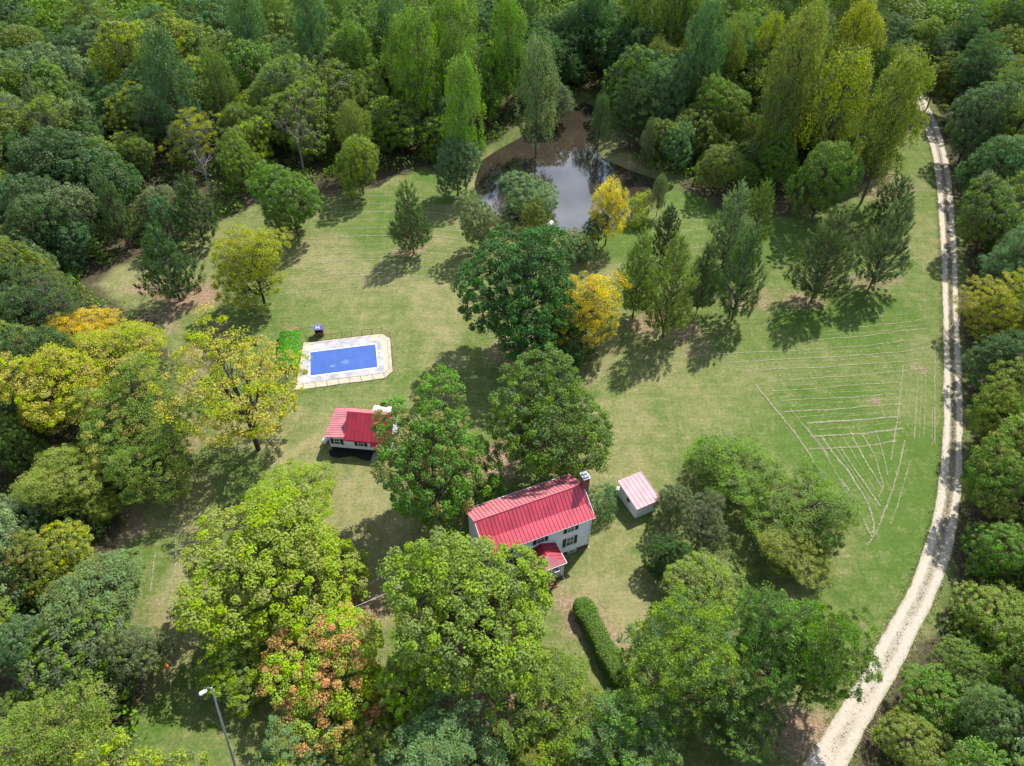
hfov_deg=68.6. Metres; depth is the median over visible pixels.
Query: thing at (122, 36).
broadleaf tree
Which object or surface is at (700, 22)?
poplar tree
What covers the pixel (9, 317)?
walnut tree
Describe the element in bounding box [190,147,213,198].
bare tree
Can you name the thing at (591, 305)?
walnut tree
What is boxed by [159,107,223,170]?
walnut tree
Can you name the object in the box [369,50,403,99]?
broadleaf tree
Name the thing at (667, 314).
cedar tree
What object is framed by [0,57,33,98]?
broadleaf tree
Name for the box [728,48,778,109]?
broadleaf tree
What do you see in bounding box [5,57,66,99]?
broadleaf tree
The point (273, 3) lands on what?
poplar tree
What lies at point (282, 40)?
broadleaf tree
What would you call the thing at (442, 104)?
broadleaf tree
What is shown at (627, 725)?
broadleaf tree
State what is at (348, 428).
cottage
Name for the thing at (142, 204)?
broadleaf tree
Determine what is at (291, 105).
broadleaf tree
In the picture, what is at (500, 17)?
poplar tree
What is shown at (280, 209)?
maple tree
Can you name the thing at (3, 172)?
broadleaf tree
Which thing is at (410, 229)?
cedar tree
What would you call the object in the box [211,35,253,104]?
broadleaf tree
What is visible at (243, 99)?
broadleaf tree
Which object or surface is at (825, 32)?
poplar tree
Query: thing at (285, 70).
broadleaf tree
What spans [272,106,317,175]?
bare tree
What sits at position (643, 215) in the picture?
tree
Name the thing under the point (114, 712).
broadleaf tree
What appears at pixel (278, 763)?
walnut tree
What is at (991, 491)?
broadleaf tree
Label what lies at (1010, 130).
broadleaf tree
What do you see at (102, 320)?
walnut tree
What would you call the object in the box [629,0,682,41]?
broadleaf tree
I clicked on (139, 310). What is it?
bare tree
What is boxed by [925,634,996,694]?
broadleaf tree
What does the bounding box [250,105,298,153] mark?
broadleaf tree
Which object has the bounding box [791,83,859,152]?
broadleaf tree
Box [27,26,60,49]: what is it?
walnut tree
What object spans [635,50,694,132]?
broadleaf tree
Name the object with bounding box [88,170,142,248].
cedar tree
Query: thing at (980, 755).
broadleaf tree
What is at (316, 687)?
maple tree
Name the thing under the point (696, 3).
poplar tree
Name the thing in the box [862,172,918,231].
cedar tree
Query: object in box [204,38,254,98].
broadleaf tree
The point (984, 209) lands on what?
broadleaf tree
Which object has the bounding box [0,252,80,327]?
walnut tree
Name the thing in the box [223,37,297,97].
broadleaf tree
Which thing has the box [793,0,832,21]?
poplar tree
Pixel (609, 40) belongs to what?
broadleaf tree
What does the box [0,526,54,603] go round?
broadleaf tree
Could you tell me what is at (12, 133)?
broadleaf tree
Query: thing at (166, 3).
walnut tree
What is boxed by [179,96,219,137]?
broadleaf tree
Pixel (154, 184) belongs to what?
bare tree
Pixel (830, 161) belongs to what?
broadleaf tree
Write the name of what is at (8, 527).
broadleaf tree
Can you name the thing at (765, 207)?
cedar tree
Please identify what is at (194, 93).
broadleaf tree
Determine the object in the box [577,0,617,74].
poplar tree
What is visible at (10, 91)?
broadleaf tree
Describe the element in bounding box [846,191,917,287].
cedar tree
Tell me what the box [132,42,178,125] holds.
poplar tree
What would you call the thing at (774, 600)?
broadleaf tree
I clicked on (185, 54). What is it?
walnut tree
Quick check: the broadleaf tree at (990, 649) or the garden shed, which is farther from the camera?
the garden shed
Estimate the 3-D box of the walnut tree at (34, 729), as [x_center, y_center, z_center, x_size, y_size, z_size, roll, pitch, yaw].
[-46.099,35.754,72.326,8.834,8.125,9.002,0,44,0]
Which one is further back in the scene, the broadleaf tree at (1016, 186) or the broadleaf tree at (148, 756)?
the broadleaf tree at (1016, 186)
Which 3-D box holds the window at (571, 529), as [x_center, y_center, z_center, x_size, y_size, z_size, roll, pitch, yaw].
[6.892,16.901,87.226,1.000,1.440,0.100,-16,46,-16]
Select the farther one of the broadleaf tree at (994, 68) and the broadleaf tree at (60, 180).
the broadleaf tree at (994, 68)
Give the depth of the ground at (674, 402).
109.93 m
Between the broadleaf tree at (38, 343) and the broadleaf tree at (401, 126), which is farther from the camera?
the broadleaf tree at (401, 126)
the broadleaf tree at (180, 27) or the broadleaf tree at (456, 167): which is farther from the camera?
the broadleaf tree at (180, 27)
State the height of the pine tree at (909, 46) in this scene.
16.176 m
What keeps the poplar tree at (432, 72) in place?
on the ground at (674, 402)
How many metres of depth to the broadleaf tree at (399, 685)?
72.59 m
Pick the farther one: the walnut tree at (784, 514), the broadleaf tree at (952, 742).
the walnut tree at (784, 514)
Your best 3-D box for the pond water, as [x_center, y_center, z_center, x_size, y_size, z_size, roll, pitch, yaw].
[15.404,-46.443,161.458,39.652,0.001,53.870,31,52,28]
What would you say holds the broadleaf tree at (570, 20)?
on the ground at (674, 402)
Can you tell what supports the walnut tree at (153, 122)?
on the ground at (674, 402)
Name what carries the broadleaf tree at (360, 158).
on the ground at (674, 402)
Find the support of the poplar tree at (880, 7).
on the ground at (674, 402)
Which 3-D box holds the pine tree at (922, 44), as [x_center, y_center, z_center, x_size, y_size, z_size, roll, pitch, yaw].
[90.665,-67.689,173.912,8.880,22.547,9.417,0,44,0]
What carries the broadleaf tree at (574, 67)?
on the ground at (674, 402)
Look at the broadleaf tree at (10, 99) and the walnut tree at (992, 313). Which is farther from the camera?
the broadleaf tree at (10, 99)
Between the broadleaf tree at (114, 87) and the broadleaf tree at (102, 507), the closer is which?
the broadleaf tree at (102, 507)
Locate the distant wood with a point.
(946, 11)
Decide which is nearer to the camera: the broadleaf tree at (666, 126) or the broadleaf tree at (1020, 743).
the broadleaf tree at (1020, 743)
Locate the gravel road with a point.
(858, 724)
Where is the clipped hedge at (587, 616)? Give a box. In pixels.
[572,596,629,690]
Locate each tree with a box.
[0,0,41,38]
[0,9,44,49]
[0,21,29,56]
[0,24,48,59]
[0,25,18,57]
[0,47,23,81]
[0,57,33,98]
[0,66,16,94]
[0,88,23,114]
[0,92,27,146]
[0,103,50,149]
[0,132,3,168]
[0,155,9,187]
[0,169,12,217]
[0,171,68,240]
[0,180,19,235]
[0,192,69,262]
[0,219,30,247]
[0,227,60,288]
[0,236,38,303]
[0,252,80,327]
[0,284,25,328]
[0,304,17,334]
[0,320,49,366]
[0,323,103,394]
[0,341,109,436]
[0,362,54,426]
[0,410,49,474]
[0,488,54,536]
[0,498,27,615]
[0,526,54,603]
[0,595,18,635]
[0,609,47,687]
[0,676,116,765]
[0,678,54,744]
[0,701,70,765]
[3,129,48,170]
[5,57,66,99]
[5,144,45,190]
[6,146,24,195]
[6,249,73,306]
[8,136,89,186]
[8,443,116,517]
[10,45,37,62]
[12,91,74,147]
[16,57,74,120]
[17,597,161,722]
[18,40,59,61]
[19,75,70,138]
[20,125,125,200]
[22,42,96,92]
[25,517,101,591]
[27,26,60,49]
[29,119,50,169]
[31,76,91,111]
[34,167,92,218]
[35,546,148,656]
[36,182,100,252]
[44,25,80,64]
[45,305,125,351]
[45,692,122,749]
[47,219,95,269]
[52,96,99,137]
[52,318,168,392]
[53,55,89,96]
[58,115,104,160]
[59,0,114,48]
[59,15,108,65]
[60,19,94,54]
[60,351,203,472]
[61,36,87,55]
[65,725,214,765]
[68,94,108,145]
[70,147,142,215]
[72,134,118,189]
[74,65,119,107]
[76,57,111,82]
[79,486,125,523]
[82,67,119,114]
[87,17,163,89]
[88,17,132,56]
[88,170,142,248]
[89,79,143,131]
[91,27,137,62]
[97,623,175,682]
[98,410,194,505]
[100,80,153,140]
[101,32,129,74]
[101,55,143,101]
[108,130,154,171]
[109,67,175,144]
[116,135,156,183]
[119,57,171,124]
[122,72,184,153]
[126,2,168,34]
[126,293,155,346]
[128,47,183,78]
[130,184,179,226]
[131,18,176,51]
[131,219,207,300]
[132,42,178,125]
[138,18,206,153]
[139,0,181,32]
[140,13,213,60]
[140,193,189,246]
[142,175,161,200]
[147,301,311,450]
[159,9,187,47]
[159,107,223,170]
[169,170,220,244]
[171,41,197,75]
[171,477,372,657]
[174,76,230,130]
[175,54,223,97]
[177,0,252,42]
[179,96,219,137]
[184,24,248,63]
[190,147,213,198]
[193,632,274,718]
[195,15,243,37]
[197,42,240,127]
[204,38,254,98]
[208,101,255,152]
[209,223,293,311]
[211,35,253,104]
[213,126,266,195]
[223,0,271,70]
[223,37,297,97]
[223,116,276,166]
[232,77,276,134]
[239,456,341,535]
[242,49,315,134]
[243,7,299,74]
[244,159,323,235]
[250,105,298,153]
[252,704,336,765]
[255,600,389,765]
[256,0,292,51]
[256,35,295,70]
[261,74,338,160]
[264,760,295,765]
[266,68,317,125]
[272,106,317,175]
[275,80,326,126]
[284,0,332,83]
[284,4,339,63]
[284,42,332,93]
[287,3,309,17]
[296,57,357,143]
[308,3,341,40]
[309,32,365,105]
[322,0,353,31]
[322,100,371,143]
[323,24,394,90]
[324,29,355,52]
[331,17,379,108]
[331,133,379,197]
[332,19,364,62]
[332,712,397,765]
[334,97,372,164]
[340,0,400,73]
[342,65,398,129]
[352,12,377,44]
[352,110,396,152]
[364,96,430,154]
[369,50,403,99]
[369,363,506,531]
[373,0,412,47]
[375,525,556,699]
[375,655,437,724]
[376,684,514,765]
[379,11,420,118]
[387,178,433,254]
[390,1,446,143]
[401,29,443,98]
[403,41,440,120]
[412,17,442,68]
[417,111,457,157]
[418,4,459,27]
[429,0,478,79]
[430,91,476,143]
[433,133,482,200]
[434,19,475,112]
[440,51,487,188]
[445,0,482,37]
[445,44,504,126]
[450,222,588,366]
[453,189,501,251]
[457,40,481,97]
[463,10,484,34]
[465,7,495,43]
[465,30,495,78]
[472,36,513,106]
[476,0,506,32]
[480,645,613,765]
[482,0,528,117]
[482,23,503,80]
[483,343,614,479]
[485,0,525,42]
[496,716,582,765]
[497,170,559,218]
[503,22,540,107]
[512,0,541,42]
[513,29,561,156]
[516,14,557,65]
[516,194,556,253]
[519,14,565,96]
[533,22,571,80]
[534,317,600,370]
[538,74,574,125]
[541,270,631,352]
[542,0,596,65]
[544,20,601,83]
[545,31,586,88]
[557,3,591,50]
[565,227,595,262]
[565,678,685,765]
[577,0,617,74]
[581,212,611,245]
[587,14,643,84]
[588,175,629,245]
[590,90,610,145]
[596,3,624,61]
[601,42,668,115]
[605,26,659,88]
[610,69,658,149]
[615,225,662,316]
[616,584,753,734]
[618,0,664,48]
[618,1,676,47]
[623,188,652,229]
[628,49,695,115]
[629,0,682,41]
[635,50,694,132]
[639,116,658,168]
[640,118,688,160]
[640,530,691,586]
[642,33,672,107]
[643,230,701,336]
[644,201,685,259]
[650,0,699,58]
[651,172,668,216]
[653,41,688,95]
[653,483,694,517]
[657,548,749,627]
[660,121,694,169]
[665,0,694,41]
[667,51,695,97]
[673,101,719,157]
[675,0,720,48]
[675,21,714,77]
[676,0,735,113]
[681,488,729,550]
[682,431,786,504]
[685,73,751,143]
[685,239,721,314]
[686,23,725,109]
[693,680,787,765]
[694,144,745,191]
[700,0,736,34]
[703,580,826,703]
[705,176,757,267]
[708,19,747,88]
[711,87,743,128]
[717,218,771,320]
[718,9,760,79]
[719,6,771,51]
[720,0,746,23]
[720,34,764,78]
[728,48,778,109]
[728,113,762,157]
[729,32,759,92]
[737,178,775,243]
[738,453,865,572]
[742,7,785,80]
[747,30,838,114]
[751,520,835,588]
[753,70,802,175]
[754,0,829,150]
[757,0,797,48]
[758,129,799,189]
[763,601,882,712]
[764,0,805,18]
[767,78,840,154]
[782,0,831,81]
[782,205,859,301]
[783,139,864,222]
[789,42,874,174]
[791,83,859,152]
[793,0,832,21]
[794,14,836,57]
[807,107,880,167]
[814,88,859,136]
[815,0,888,96]
[820,16,840,40]
[826,22,841,50]
[831,0,877,37]
[832,10,886,78]
[836,21,870,46]
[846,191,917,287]
[847,36,892,119]
[848,42,937,202]
[854,68,904,159]
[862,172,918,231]
[866,0,889,48]
[866,54,922,151]
[867,705,956,765]
[870,48,919,112]
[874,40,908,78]
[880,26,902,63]
[882,13,922,43]
[892,36,918,53]
[898,42,917,55]
[898,661,989,748]
[900,15,944,64]
[903,41,933,89]
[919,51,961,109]
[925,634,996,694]
[927,28,962,73]
[928,735,1023,765]
[933,733,986,765]
[936,677,1023,748]
[942,0,992,51]
[942,27,1006,117]
[944,80,1023,164]
[945,20,996,64]
[947,579,1023,644]
[951,54,990,96]
[952,267,1023,340]
[953,134,1023,200]
[954,168,1023,252]
[957,430,1023,521]
[960,327,1023,395]
[960,519,1023,579]
[965,47,1021,111]
[965,372,1023,448]
[966,53,1023,97]
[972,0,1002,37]
[972,91,1023,157]
[976,134,1023,183]
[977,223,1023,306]
[977,618,1023,716]
[978,34,1023,66]
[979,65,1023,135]
[979,411,1023,477]
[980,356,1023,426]
[983,226,1023,274]
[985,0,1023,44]
[986,12,1014,35]
[986,621,1023,681]
[988,23,1023,57]
[988,169,1023,210]
[990,238,1023,303]
[992,170,1023,241]
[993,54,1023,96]
[1000,297,1023,332]
[1004,737,1023,765]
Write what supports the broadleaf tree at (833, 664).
on the ground at (674, 402)
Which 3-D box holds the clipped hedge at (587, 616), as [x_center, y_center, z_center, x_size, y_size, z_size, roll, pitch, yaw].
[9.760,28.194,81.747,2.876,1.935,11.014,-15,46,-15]
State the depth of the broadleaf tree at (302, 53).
167.88 m
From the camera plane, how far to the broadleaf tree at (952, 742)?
71.49 m
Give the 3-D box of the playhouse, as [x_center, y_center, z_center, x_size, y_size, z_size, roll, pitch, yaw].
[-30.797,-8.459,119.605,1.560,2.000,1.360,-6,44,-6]
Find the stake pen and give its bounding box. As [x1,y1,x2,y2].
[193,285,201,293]
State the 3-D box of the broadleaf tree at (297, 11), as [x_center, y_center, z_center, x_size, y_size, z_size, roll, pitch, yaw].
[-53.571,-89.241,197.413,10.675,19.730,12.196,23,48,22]
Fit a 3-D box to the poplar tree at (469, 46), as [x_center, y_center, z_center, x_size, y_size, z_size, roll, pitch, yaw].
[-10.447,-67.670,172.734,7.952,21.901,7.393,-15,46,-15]
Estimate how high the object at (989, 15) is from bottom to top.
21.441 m
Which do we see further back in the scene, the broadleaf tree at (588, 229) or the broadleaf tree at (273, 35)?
the broadleaf tree at (273, 35)
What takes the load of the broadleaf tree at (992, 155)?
on the ground at (674, 402)
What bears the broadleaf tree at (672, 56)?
on the ground at (674, 402)
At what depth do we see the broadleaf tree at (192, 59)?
167.54 m
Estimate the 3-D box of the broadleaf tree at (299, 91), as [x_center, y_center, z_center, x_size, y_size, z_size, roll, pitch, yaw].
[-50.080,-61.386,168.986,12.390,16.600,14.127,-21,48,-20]
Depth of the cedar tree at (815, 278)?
119.22 m
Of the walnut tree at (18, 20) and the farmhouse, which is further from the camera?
the walnut tree at (18, 20)
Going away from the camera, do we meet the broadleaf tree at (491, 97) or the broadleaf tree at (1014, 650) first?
the broadleaf tree at (1014, 650)
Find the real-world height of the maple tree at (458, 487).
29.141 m
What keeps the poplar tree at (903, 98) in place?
on the ground at (674, 402)
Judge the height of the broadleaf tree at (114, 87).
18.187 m
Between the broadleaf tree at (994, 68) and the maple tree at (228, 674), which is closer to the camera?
the maple tree at (228, 674)
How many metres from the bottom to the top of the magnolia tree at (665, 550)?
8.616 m
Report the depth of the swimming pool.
115.73 m
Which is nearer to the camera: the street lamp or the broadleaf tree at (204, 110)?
the street lamp
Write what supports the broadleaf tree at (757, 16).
on the ground at (674, 402)
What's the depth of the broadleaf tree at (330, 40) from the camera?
173.90 m
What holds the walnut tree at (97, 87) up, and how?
on the ground at (674, 402)
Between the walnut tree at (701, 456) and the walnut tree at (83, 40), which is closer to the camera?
the walnut tree at (701, 456)
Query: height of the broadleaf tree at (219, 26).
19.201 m
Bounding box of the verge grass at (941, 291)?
[789,97,970,765]
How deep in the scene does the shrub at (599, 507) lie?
93.08 m
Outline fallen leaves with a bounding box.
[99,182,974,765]
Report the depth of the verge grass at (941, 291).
105.29 m
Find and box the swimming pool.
[296,334,392,389]
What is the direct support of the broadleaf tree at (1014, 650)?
on the ground at (674, 402)
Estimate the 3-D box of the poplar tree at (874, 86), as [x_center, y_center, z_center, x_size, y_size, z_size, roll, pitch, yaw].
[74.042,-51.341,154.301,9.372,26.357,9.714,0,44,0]
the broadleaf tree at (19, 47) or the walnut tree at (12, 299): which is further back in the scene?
the broadleaf tree at (19, 47)
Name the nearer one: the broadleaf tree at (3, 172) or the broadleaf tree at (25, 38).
the broadleaf tree at (3, 172)
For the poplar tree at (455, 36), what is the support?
on the ground at (674, 402)
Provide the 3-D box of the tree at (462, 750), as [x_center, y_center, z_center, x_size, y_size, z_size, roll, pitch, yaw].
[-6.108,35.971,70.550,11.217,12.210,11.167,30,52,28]
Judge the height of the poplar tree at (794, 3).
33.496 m
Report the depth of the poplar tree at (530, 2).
190.12 m
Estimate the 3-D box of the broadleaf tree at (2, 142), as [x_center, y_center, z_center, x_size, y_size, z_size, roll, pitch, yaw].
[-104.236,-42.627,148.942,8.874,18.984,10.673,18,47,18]
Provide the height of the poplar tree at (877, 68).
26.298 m
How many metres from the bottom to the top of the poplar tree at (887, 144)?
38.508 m
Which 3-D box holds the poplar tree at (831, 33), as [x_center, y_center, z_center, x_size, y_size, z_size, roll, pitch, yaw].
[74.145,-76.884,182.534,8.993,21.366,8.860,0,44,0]
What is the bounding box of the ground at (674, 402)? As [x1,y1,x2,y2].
[0,0,1023,765]
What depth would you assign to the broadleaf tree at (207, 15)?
185.47 m
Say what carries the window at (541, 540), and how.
in the farmhouse
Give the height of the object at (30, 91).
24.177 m
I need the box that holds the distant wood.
[0,0,1023,41]
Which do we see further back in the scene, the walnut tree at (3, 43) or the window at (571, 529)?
the walnut tree at (3, 43)
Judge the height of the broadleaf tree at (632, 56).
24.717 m
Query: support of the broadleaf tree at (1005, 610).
on the ground at (674, 402)
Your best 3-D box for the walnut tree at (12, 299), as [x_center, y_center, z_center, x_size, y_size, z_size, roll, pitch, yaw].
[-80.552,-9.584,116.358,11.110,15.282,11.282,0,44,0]
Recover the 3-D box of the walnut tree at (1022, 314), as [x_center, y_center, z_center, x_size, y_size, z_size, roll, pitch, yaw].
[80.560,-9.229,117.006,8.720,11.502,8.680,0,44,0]
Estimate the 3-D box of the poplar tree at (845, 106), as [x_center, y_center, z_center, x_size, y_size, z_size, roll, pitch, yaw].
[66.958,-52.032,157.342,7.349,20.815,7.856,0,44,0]
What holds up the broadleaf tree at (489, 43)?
on the ground at (674, 402)
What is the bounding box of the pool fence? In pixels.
[285,328,392,390]
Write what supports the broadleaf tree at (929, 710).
on the ground at (674, 402)
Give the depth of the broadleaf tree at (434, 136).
158.82 m
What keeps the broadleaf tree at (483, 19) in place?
on the ground at (674, 402)
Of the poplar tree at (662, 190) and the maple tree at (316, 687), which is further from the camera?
the poplar tree at (662, 190)
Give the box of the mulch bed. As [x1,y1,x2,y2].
[329,449,372,459]
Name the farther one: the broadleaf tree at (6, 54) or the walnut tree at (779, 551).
the broadleaf tree at (6, 54)
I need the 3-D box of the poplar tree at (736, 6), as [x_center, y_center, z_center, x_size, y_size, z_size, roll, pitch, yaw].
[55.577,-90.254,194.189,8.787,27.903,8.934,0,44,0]
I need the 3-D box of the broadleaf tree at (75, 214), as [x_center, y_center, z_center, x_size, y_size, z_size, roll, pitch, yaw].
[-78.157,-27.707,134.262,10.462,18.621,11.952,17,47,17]
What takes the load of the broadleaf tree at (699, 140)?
on the ground at (674, 402)
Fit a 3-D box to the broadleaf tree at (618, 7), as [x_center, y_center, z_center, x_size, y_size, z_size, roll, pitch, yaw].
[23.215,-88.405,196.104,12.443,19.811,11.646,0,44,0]
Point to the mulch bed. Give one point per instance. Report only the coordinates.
(339, 453)
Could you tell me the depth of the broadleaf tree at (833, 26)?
182.26 m
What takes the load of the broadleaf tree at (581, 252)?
on the ground at (674, 402)
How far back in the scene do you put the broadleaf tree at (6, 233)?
128.80 m
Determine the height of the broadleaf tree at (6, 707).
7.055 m
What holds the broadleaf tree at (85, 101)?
on the ground at (674, 402)
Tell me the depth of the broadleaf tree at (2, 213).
134.13 m
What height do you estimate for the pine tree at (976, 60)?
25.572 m
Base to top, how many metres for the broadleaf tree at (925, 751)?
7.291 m
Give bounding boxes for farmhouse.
[465,471,595,590]
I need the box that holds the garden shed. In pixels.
[618,471,659,517]
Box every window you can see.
[333,438,340,444]
[536,537,544,544]
[566,536,573,546]
[567,526,574,533]
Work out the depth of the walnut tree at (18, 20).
187.82 m
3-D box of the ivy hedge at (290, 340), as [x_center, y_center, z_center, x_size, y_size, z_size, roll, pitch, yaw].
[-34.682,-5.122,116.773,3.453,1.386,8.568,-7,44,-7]
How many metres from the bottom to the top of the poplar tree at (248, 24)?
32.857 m
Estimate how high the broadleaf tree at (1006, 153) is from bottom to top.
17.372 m
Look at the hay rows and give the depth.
108.66 m
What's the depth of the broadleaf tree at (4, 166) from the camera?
146.73 m
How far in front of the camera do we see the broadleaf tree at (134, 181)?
137.00 m
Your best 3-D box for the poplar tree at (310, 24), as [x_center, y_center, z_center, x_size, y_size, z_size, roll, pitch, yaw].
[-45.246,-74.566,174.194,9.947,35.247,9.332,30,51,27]
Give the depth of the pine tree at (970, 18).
185.31 m
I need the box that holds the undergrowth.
[0,26,1023,765]
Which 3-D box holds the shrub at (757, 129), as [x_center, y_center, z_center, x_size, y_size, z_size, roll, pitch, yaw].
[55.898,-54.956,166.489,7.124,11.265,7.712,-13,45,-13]
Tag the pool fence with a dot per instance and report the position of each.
(348, 377)
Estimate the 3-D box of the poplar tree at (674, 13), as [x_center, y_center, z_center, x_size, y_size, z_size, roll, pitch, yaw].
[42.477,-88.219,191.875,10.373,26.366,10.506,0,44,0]
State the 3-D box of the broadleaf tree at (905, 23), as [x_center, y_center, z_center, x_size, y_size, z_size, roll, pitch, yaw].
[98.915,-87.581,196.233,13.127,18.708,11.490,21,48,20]
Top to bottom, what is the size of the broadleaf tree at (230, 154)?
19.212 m
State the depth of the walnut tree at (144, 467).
92.62 m
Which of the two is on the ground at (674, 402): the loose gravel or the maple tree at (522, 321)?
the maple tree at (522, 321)
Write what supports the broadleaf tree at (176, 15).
on the ground at (674, 402)
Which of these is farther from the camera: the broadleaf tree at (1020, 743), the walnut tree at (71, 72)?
the walnut tree at (71, 72)
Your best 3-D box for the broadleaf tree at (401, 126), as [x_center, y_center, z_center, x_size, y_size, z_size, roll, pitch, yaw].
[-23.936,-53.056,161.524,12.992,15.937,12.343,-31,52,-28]
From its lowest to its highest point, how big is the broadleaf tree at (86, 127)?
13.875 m
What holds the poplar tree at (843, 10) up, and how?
on the ground at (674, 402)
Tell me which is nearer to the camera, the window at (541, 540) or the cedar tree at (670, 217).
the window at (541, 540)
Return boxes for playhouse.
[313,324,323,336]
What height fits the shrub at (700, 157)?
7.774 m
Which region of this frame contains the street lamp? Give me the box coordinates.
[199,687,236,765]
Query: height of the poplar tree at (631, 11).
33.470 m
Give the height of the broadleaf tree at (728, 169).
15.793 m
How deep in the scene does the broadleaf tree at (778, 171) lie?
147.56 m
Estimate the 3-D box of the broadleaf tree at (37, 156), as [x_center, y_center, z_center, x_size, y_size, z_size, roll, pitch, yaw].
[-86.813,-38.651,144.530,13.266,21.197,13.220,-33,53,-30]
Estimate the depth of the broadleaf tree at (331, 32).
179.58 m
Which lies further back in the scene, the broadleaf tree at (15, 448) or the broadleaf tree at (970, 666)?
the broadleaf tree at (15, 448)
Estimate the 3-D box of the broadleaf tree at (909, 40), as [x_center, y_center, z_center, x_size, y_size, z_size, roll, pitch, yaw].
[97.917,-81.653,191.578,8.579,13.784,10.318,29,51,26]
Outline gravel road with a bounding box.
[803,91,962,765]
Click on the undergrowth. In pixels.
(1012, 582)
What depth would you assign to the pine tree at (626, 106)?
157.58 m
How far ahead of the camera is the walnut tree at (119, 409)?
96.06 m
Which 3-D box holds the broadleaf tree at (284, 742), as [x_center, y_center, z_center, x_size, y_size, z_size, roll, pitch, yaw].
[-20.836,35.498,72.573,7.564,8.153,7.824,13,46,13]
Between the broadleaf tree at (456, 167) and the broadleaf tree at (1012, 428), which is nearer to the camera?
the broadleaf tree at (1012, 428)
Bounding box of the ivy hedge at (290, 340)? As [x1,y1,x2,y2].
[277,329,300,371]
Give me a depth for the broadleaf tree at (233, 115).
154.87 m
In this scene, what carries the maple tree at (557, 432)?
on the ground at (674, 402)
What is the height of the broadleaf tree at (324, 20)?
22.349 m
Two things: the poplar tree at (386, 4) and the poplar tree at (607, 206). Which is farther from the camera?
the poplar tree at (386, 4)
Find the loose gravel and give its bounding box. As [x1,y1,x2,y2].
[799,101,966,764]
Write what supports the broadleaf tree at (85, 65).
on the ground at (674, 402)
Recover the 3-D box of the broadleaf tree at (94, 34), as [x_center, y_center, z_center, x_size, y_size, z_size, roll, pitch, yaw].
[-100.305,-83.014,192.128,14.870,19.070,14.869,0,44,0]
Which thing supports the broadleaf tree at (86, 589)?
on the ground at (674, 402)
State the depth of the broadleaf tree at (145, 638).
75.56 m
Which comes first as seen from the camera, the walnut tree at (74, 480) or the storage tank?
the walnut tree at (74, 480)
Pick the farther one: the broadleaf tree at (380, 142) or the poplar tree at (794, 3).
the poplar tree at (794, 3)
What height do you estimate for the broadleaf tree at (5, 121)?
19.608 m
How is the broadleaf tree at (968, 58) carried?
on the ground at (674, 402)
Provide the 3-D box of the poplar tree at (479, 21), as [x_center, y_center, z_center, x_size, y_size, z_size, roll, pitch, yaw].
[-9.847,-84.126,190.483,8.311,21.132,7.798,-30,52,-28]
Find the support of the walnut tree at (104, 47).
on the ground at (674, 402)
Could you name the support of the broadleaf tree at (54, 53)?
on the ground at (674, 402)
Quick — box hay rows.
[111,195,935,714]
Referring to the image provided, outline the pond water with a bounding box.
[474,103,660,232]
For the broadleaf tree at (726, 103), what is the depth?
166.60 m
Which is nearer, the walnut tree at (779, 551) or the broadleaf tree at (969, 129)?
the walnut tree at (779, 551)
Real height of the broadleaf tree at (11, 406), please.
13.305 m
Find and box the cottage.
[324,405,398,461]
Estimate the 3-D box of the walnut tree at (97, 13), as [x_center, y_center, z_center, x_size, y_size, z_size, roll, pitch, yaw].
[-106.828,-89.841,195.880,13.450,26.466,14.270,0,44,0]
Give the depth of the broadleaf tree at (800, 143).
153.23 m
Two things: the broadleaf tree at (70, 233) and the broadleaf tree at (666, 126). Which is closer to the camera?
the broadleaf tree at (70, 233)
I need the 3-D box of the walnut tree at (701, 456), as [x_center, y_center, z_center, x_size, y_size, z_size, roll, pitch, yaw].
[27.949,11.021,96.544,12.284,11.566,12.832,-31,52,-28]
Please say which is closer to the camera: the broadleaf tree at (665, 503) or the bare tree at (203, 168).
the broadleaf tree at (665, 503)
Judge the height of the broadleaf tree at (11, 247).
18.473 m
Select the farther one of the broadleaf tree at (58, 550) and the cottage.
the cottage
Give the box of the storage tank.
[321,437,328,444]
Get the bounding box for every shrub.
[588,481,617,523]
[606,485,618,496]
[695,150,718,176]
[709,132,736,158]
[728,153,761,189]
[729,138,763,171]
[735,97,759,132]
[749,113,768,141]
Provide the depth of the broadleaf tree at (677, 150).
154.41 m
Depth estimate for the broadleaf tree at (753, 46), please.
176.82 m
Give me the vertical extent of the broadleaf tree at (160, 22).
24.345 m
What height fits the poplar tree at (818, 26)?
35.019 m
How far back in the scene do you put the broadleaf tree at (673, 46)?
174.39 m
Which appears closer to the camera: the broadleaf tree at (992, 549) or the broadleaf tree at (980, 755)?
the broadleaf tree at (980, 755)
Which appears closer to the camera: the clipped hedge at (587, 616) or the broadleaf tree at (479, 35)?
the clipped hedge at (587, 616)
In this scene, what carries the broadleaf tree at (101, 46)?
on the ground at (674, 402)
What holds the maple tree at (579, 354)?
on the ground at (674, 402)
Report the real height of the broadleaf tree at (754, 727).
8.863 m
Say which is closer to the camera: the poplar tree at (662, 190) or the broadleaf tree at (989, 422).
the broadleaf tree at (989, 422)

